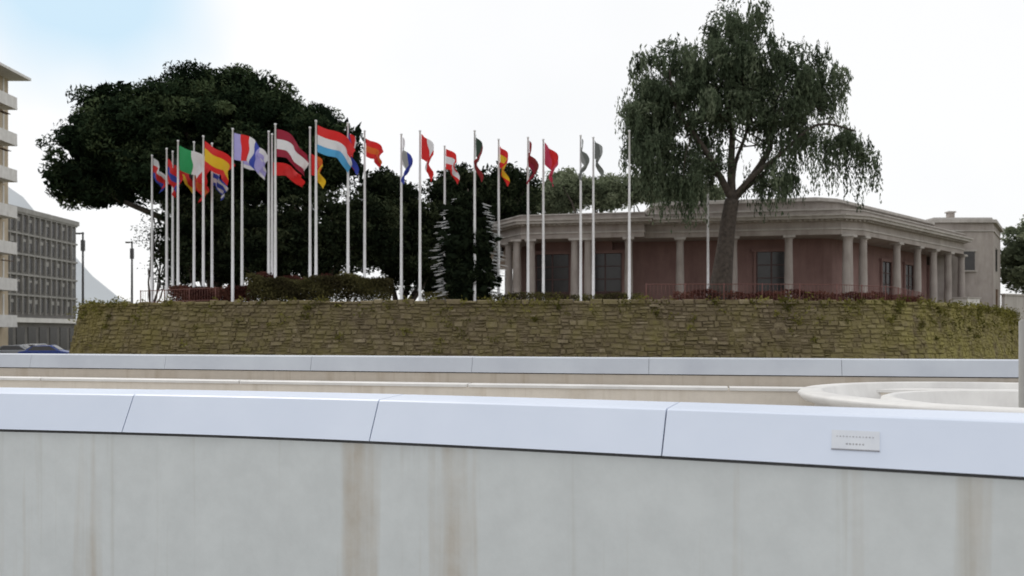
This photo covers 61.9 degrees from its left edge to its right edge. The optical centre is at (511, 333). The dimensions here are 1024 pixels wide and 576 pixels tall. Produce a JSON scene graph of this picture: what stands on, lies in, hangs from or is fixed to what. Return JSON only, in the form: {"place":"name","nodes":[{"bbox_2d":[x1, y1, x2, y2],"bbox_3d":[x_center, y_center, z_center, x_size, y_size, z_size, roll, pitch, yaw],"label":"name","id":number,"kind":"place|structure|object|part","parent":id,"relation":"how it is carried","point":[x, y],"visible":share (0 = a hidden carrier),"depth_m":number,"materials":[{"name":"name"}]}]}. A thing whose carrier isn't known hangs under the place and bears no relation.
{"place":"outdoors","nodes":[
{"label":"outdoors","id":0,"kind":"place"},
{"bbox_2d":[0,62,30,345],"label":"apartment tower","id":1,"kind":"structure","parent":0,"point":[7,139],"depth_m":82.50,"materials":[{"name":"white paint"}]},
{"bbox_2d":[0,345,30,352],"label":"parked car","id":2,"kind":"object","parent":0,"point":[11,348],"visible":0.18,"depth_m":72.17,"materials":[{"name":"silver metal"}]},
{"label":"windows","id":3,"kind":"part","parent":2,"relation":"part of","materials":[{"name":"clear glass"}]},
{"bbox_2d":[23,344,46,345],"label":"parked car","id":4,"kind":"object","parent":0,"point":[34,344],"visible":0.12,"depth_m":79.03,"materials":[{"name":"silver metal"}]},
{"bbox_2d":[8,204,78,349],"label":"office building","id":5,"kind":"structure","parent":0,"point":[42,263],"depth_m":113.65,"materials":[{"name":"grey concrete"},{"name":"glass"}]},
{"bbox_2d":[18,345,68,353],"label":"parked car","id":6,"kind":"object","parent":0,"point":[51,349],"visible":0.18,"depth_m":70.23,"materials":[{"name":"blue paint"}]},
{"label":"windows","id":7,"kind":"part","parent":6,"relation":"part of","materials":[{"name":"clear glass"}]},
{"bbox_2d":[8,187,121,318],"bbox_3d":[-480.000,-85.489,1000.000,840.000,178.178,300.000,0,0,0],"label":"hills","id":8,"kind":"structure","parent":0,"point":[94,288],"depth_m":952.40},
{"bbox_2d":[0,376,1017,405],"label":"concrete bench","id":9,"kind":"object","parent":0,"point":[766,395],"visible":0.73,"depth_m":13.50,"materials":[{"name":"beige concrete"}]},
{"bbox_2d":[0,353,1018,387],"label":"concrete parapet","id":10,"kind":"structure","parent":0,"point":[772,372],"depth_m":13.99,"materials":[{"name":"grey concrete"}]},
{"bbox_2d":[0,0,1023,307],"label":"sky","id":11,"kind":"structure","parent":0,"point":[937,86],"materials":[{"name":"white"}]},
{"bbox_3d":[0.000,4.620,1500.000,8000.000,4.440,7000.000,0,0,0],"label":"ground","id":12,"kind":"structure","parent":0,"visible":0},
{"bbox_2d":[76,232,84,304],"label":"street lamp","id":13,"kind":"object","parent":12,"relation":"on","point":[82,244],"visible":0.56,"depth_m":69.92,"materials":[{"name":"metal"}]},
{"bbox_2d":[125,241,133,302],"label":"street lamp","id":14,"kind":"object","parent":12,"relation":"on","point":[131,253],"visible":0.51,"depth_m":74.92,"materials":[{"name":"metal"}]},
{"bbox_2d":[66,291,1023,358],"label":"stone bastion","id":15,"kind":"object","parent":12,"relation":"on","point":[863,328],"visible":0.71,"depth_m":37.97,"materials":[{"name":"brown"}]},
{"bbox_2d":[131,206,168,302],"bbox_3d":[-22.646,-4.666,54.184,2.636,6.805,2.896,0,0,0],"label":"bare shrub","id":16,"kind":"object","parent":15,"relation":"on","point":[149,272],"visible":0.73,"depth_m":53.92,"materials":[{"name":"black plant"}]},
{"bbox_2d":[151,155,168,302],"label":"flagpole","id":17,"kind":"object","parent":15,"relation":"on","point":[158,176],"visible":0.93,"depth_m":51.04,"materials":[{"name":"white metal"}]},
{"bbox_2d":[165,148,182,299],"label":"flagpole","id":18,"kind":"object","parent":15,"relation":"on","point":[171,175],"visible":0.84,"depth_m":49.20,"materials":[{"name":"white metal"}]},
{"bbox_2d":[140,287,218,302],"bbox_3d":[-17.161,-1.825,43.856,6.269,0.950,0.057,0,0,32],"label":"metal railing","id":19,"kind":"object","parent":15,"relation":"on","point":[199,300],"visible":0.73,"depth_m":43.37,"materials":[{"name":"red metal"}]},
{"bbox_2d":[171,151,195,300],"bbox_3d":[-19.163,-6.040,49.923,1.669,9.320,0.609,0,0,18],"label":"flagpole","id":20,"kind":"object","parent":15,"relation":"on","point":[188,180],"visible":0.5,"depth_m":49.92,"materials":[{"name":"white metal"}]},
{"bbox_2d":[177,140,209,300],"bbox_3d":[-17.470,-6.040,46.934,2.379,9.320,0.502,0,0,22],"label":"flagpole","id":21,"kind":"object","parent":15,"relation":"on","point":[189,161],"visible":0.86,"depth_m":47.08,"materials":[{"name":"white metal"}]},
{"bbox_2d":[35,59,363,300],"bbox_3d":[-20.647,-9.686,57.812,21.724,17.073,15.267,0,0,0],"label":"stone pine tree","id":22,"kind":"object","parent":15,"relation":"on","point":[111,140],"visible":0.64,"depth_m":54.14,"materials":[{"name":"green plant"}]},
{"bbox_2d":[193,141,208,286],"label":"flagpole","id":23,"kind":"object","parent":15,"relation":"on","point":[197,184],"visible":0.58,"depth_m":47.49,"materials":[{"name":"white metal"}]},
{"bbox_2d":[148,183,273,299],"bbox_3d":[-19.007,-5.413,54.849,8.498,8.472,7.308,0,0,0],"label":"dark tree","id":24,"kind":"object","parent":15,"relation":"on","point":[221,221],"visible":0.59,"depth_m":53.35,"materials":[{"name":"green plant"}]},
{"bbox_2d":[167,284,255,301],"bbox_3d":[-16.059,-2.007,45.763,5.777,1.384,1.363,0,0,23],"label":"hedge","id":25,"kind":"object","parent":15,"relation":"on","point":[223,294],"visible":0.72,"depth_m":45.38,"materials":[{"name":"brown plant"}]},
{"bbox_2d":[202,135,234,297],"bbox_3d":[-15.846,-6.040,46.007,1.931,9.320,0.565,0,0,17],"label":"flagpole","id":26,"kind":"object","parent":15,"relation":"on","point":[219,162],"visible":0.89,"depth_m":46.05,"materials":[{"name":"white paint"}]},
{"bbox_2d":[211,143,227,287],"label":"flagpole","id":27,"kind":"object","parent":15,"relation":"on","point":[220,185],"visible":0.73,"depth_m":47.82,"materials":[{"name":"white metal"}]},
{"bbox_2d":[231,128,262,301],"bbox_3d":[-13.754,-6.040,44.324,1.886,9.320,0.518,0,0,19],"label":"flagpole","id":28,"kind":"object","parent":15,"relation":"on","point":[245,148],"visible":0.97,"depth_m":44.40,"materials":[{"name":"white paint"}]},
{"bbox_2d":[241,147,267,298],"bbox_3d":[-13.765,-6.040,45.751,1.871,9.320,0.499,0,0,23],"label":"flagpole","id":29,"kind":"object","parent":15,"relation":"on","point":[263,155],"visible":0.45,"depth_m":45.89,"materials":[{"name":"white metal"}]},
{"bbox_2d":[267,131,269,274],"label":"flagpole","id":30,"kind":"object","parent":15,"relation":"on","point":[268,229],"visible":0.67,"depth_m":45.01,"materials":[{"name":"white metal"}]},
{"bbox_2d":[271,133,304,274],"bbox_3d":[-12.001,-6.040,45.629,1.913,9.320,0.623,0,0,14],"label":"flagpole","id":31,"kind":"object","parent":15,"relation":"on","point":[289,172],"visible":0.91,"depth_m":45.60,"materials":[{"name":"white metal"}]},
{"bbox_2d":[274,123,308,277],"bbox_3d":[-11.243,-6.040,43.386,1.889,9.320,0.563,0,0,17],"label":"flagpole","id":32,"kind":"object","parent":15,"relation":"on","point":[291,151],"visible":0.93,"depth_m":43.42,"materials":[{"name":"white paint"}]},
{"bbox_2d":[256,271,332,301],"bbox_3d":[-11.448,-2.333,45.006,4.038,1.957,1.137,0,0,6],"label":"hedge","id":33,"kind":"object","parent":15,"relation":"on","point":[266,275],"visible":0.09,"depth_m":44.71,"materials":[{"name":"green plant"}]},
{"bbox_2d":[219,184,409,280],"bbox_3d":[-11.990,-5.111,52.069,11.588,7.954,7.457,0,0,0],"label":"dark tree","id":34,"kind":"object","parent":15,"relation":"on","point":[382,236],"visible":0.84,"depth_m":50.34,"materials":[{"name":"green plant"}]},
{"bbox_2d":[308,127,325,299],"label":"flagpole","id":35,"kind":"object","parent":15,"relation":"on","point":[321,180],"visible":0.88,"depth_m":44.12,"materials":[{"name":"white metal"}]},
{"bbox_2d":[245,271,394,301],"bbox_3d":[-9.609,-2.196,42.626,7.362,1.786,1.539,0,0,5],"label":"hedge","id":36,"kind":"object","parent":15,"relation":"on","point":[345,285],"visible":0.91,"depth_m":42.16,"materials":[{"name":"green plant"}]},
{"bbox_2d":[314,120,354,297],"bbox_3d":[-8.831,-6.040,42.614,2.294,9.320,0.494,0,0,17],"label":"flagpole","id":37,"kind":"object","parent":15,"relation":"on","point":[336,144],"visible":0.96,"depth_m":42.70,"materials":[{"name":"white paint"}]},
{"bbox_2d":[346,122,358,300],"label":"flagpole","id":38,"kind":"object","parent":15,"relation":"on","point":[352,139],"visible":0.62,"depth_m":43.14,"materials":[{"name":"white metal"}]},
{"bbox_2d":[363,130,382,299],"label":"flagpole","id":39,"kind":"object","parent":15,"relation":"on","point":[373,150],"visible":0.95,"depth_m":44.84,"materials":[{"name":"white metal"}]},
{"bbox_2d":[353,166,440,300],"bbox_3d":[-7.789,-6.360,59.881,6.766,10.429,6.312,0,0,0],"label":"dark tree","id":40,"kind":"object","parent":15,"relation":"on","point":[385,182],"visible":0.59,"depth_m":58.82,"materials":[{"name":"green plant"}]},
{"bbox_2d":[400,133,412,298],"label":"flagpole","id":41,"kind":"object","parent":15,"relation":"on","point":[406,160],"visible":0.94,"depth_m":45.59,"materials":[{"name":"white metal"}]},
{"bbox_2d":[418,130,433,300],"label":"flagpole","id":42,"kind":"object","parent":15,"relation":"on","point":[426,149],"visible":0.96,"depth_m":44.83,"materials":[{"name":"white metal"}]},
{"bbox_2d":[443,145,459,293],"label":"flagpole","id":43,"kind":"object","parent":15,"relation":"on","point":[450,161],"visible":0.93,"depth_m":48.42,"materials":[{"name":"white metal"}]},
{"bbox_2d":[429,189,507,300],"bbox_3d":[-2.335,-4.402,46.029,4.078,6.797,3.629,0,0,-29],"label":"tiered conifer tree","id":44,"kind":"object","parent":15,"relation":"on","point":[460,275],"visible":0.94,"depth_m":45.19,"materials":[{"name":"green plant"}]},
{"bbox_2d":[411,161,541,299],"bbox_3d":[-2.847,-7.106,63.993,10.551,11.819,7.989,0,0,0],"label":"dark tree","id":45,"kind":"object","parent":15,"relation":"on","point":[513,198],"visible":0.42,"depth_m":62.19,"materials":[{"name":"green plant"}]},
{"bbox_2d":[473,130,482,300],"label":"flagpole","id":46,"kind":"object","parent":15,"relation":"on","point":[478,147],"visible":0.94,"depth_m":44.84,"materials":[{"name":"white metal"}]},
{"bbox_2d":[497,139,509,300],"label":"flagpole","id":47,"kind":"object","parent":15,"relation":"on","point":[502,158],"visible":0.94,"depth_m":46.84,"materials":[{"name":"white metal"}]},
{"bbox_2d":[422,290,640,301],"bbox_3d":[1.010,-1.803,46.295,12.175,1.078,1.672,0,0,-5],"label":"shrub row","id":48,"kind":"object","parent":15,"relation":"on","point":[540,295],"visible":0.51,"depth_m":46.03,"materials":[{"name":"brown plant"}]},
{"bbox_2d":[527,137,538,299],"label":"flagpole","id":49,"kind":"object","parent":15,"relation":"on","point":[532,164],"visible":0.95,"depth_m":46.36,"materials":[{"name":"white metal"}]},
{"bbox_2d":[542,139,557,300],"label":"flagpole","id":50,"kind":"object","parent":15,"relation":"on","point":[551,160],"visible":0.94,"depth_m":46.83,"materials":[{"name":"white metal"}]},
{"bbox_2d":[530,166,633,213],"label":"olive tree","id":51,"kind":"object","parent":15,"relation":"on","point":[562,195],"visible":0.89,"depth_m":80.41,"materials":[{"name":"green plant"}]},
{"bbox_2d":[578,135,589,300],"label":"flagpole","id":52,"kind":"object","parent":15,"relation":"on","point":[584,159],"visible":0.92,"depth_m":45.90,"materials":[{"name":"white metal"}]},
{"bbox_2d":[592,137,603,298],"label":"flagpole","id":53,"kind":"object","parent":15,"relation":"on","point":[598,150],"visible":0.92,"depth_m":46.37,"materials":[{"name":"white metal"}]},
{"bbox_2d":[628,130,630,298],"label":"flagpole","id":54,"kind":"object","parent":15,"relation":"on","point":[629,240],"visible":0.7,"depth_m":44.85,"materials":[{"name":"white metal"}]},
{"bbox_2d":[607,172,725,211],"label":"olive tree","id":55,"kind":"object","parent":15,"relation":"on","point":[718,192],"visible":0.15,"depth_m":82.69,"materials":[{"name":"green plant"}]},
{"bbox_2d":[707,179,708,288],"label":"flagpole","id":56,"kind":"object","parent":15,"relation":"on","point":[708,241],"visible":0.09,"depth_m":52.44,"materials":[{"name":"white metal"}]},
{"bbox_2d":[614,0,882,300],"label":"pepper tree","id":57,"kind":"object","parent":15,"relation":"on","point":[749,81],"visible":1,"depth_m":47.17,"materials":[{"name":"green plant"}]},
{"bbox_2d":[672,288,852,300],"bbox_3d":[13.996,-1.968,47.617,10.116,1.240,1.249,0,0,-3],"label":"shrub row","id":58,"kind":"object","parent":15,"relation":"on","point":[822,296],"visible":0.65,"depth_m":47.43,"materials":[{"name":"plant"}]},
{"bbox_2d":[646,283,922,301],"bbox_3d":[17.470,-1.975,47.288,21.278,1.250,4.424,0,0,-27],"label":"metal railing","id":59,"kind":"object","parent":15,"relation":"on","point":[762,284],"visible":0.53,"depth_m":44.47,"materials":[{"name":"red metal"}]},
{"bbox_2d":[850,291,923,301],"bbox_3d":[21.506,-1.902,49.013,5.954,1.165,1.033,0,0,-31],"label":"shrub row","id":60,"kind":"object","parent":15,"relation":"on","point":[890,297],"visible":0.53,"depth_m":48.51,"materials":[{"name":"plant"}]},
{"bbox_2d":[926,211,1003,306],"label":"annex building","id":61,"kind":"structure","parent":15,"relation":"on","point":[982,265],"depth_m":69.50,"materials":[{"name":"paint"}]},
{"bbox_2d":[951,297,980,305],"bbox_3d":[31.200,-1.942,58.600,1.750,1.035,1.150,0,0,-34],"label":"utility cabinet","id":62,"kind":"object","parent":15,"relation":"on","point":[969,299],"visible":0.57,"depth_m":58.13,"materials":[{"name":"white paint"}]},
{"bbox_2d":[999,293,1023,319],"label":"garden wall","id":63,"kind":"structure","parent":15,"relation":"on","point":[1013,301],"depth_m":62.96,"materials":[{"name":"stone"}]},
{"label":"plinth","id":64,"kind":"object","parent":15,"relation":"on","visible":0},
{"bbox_2d":[520,238,925,302],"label":"walls","id":65,"kind":"structure","parent":64,"relation":"on","point":[817,260],"depth_m":58.25,"materials":[{"name":"paint"}]},
{"bbox_2d":[535,248,929,301],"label":"doors and windows","id":66,"kind":"structure","parent":65,"relation":"in","point":[768,265],"depth_m":58.42,"materials":[{"name":"grey glass"}]},
{"bbox_2d":[501,234,967,302],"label":"columns","id":67,"kind":"structure","parent":64,"relation":"on","point":[512,283],"depth_m":56.60,"materials":[{"name":"stone"}]},
{"bbox_2d":[490,197,973,268],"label":"entablature and attic","id":68,"kind":"structure","parent":67,"relation":"on","point":[819,208],"depth_m":56.33,"materials":[{"name":"stone"}]},
{"bbox_2d":[493,219,967,242],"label":"dentils","id":69,"kind":"object","parent":68,"relation":"on","point":[804,220],"visible":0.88,"depth_m":56.15,"materials":[{"name":"stone"}]},
{"bbox_2d":[1000,214,1023,293],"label":"leafy tree","id":70,"kind":"object","parent":12,"relation":"on","point":[1012,264],"visible":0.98,"depth_m":77.68,"materials":[{"name":"green plant"}]},
{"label":"plaza pavement","id":71,"kind":"structure","parent":0,"visible":0},
{"bbox_2d":[0,387,1023,575],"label":"concrete parapet","id":72,"kind":"structure","parent":71,"relation":"on","point":[128,482],"depth_m":3.81,"materials":[{"name":"concrete"}]},
{"bbox_2d":[831,430,879,451],"bbox_3d":[1.304,0.407,3.240,0.170,0.072,0.043,0,0,24],"label":"plaque","id":73,"kind":"object","parent":72,"relation":"attached to","point":[852,440],"visible":1,"depth_m":3.24,"materials":[{"name":"metal"}]},
{"bbox_2d":[798,381,1023,412],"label":"round skylight rim","id":74,"kind":"object","parent":71,"relation":"on","point":[862,395],"visible":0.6,"depth_m":11.55,"materials":[{"name":"white concrete"}]},
{"bbox_2d":[1018,319,1023,407],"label":"metal post","id":75,"kind":"object","parent":71,"relation":"on","point":[1021,362],"visible":0.53,"depth_m":11.27,"materials":[{"name":"grey metal"}]}
]}

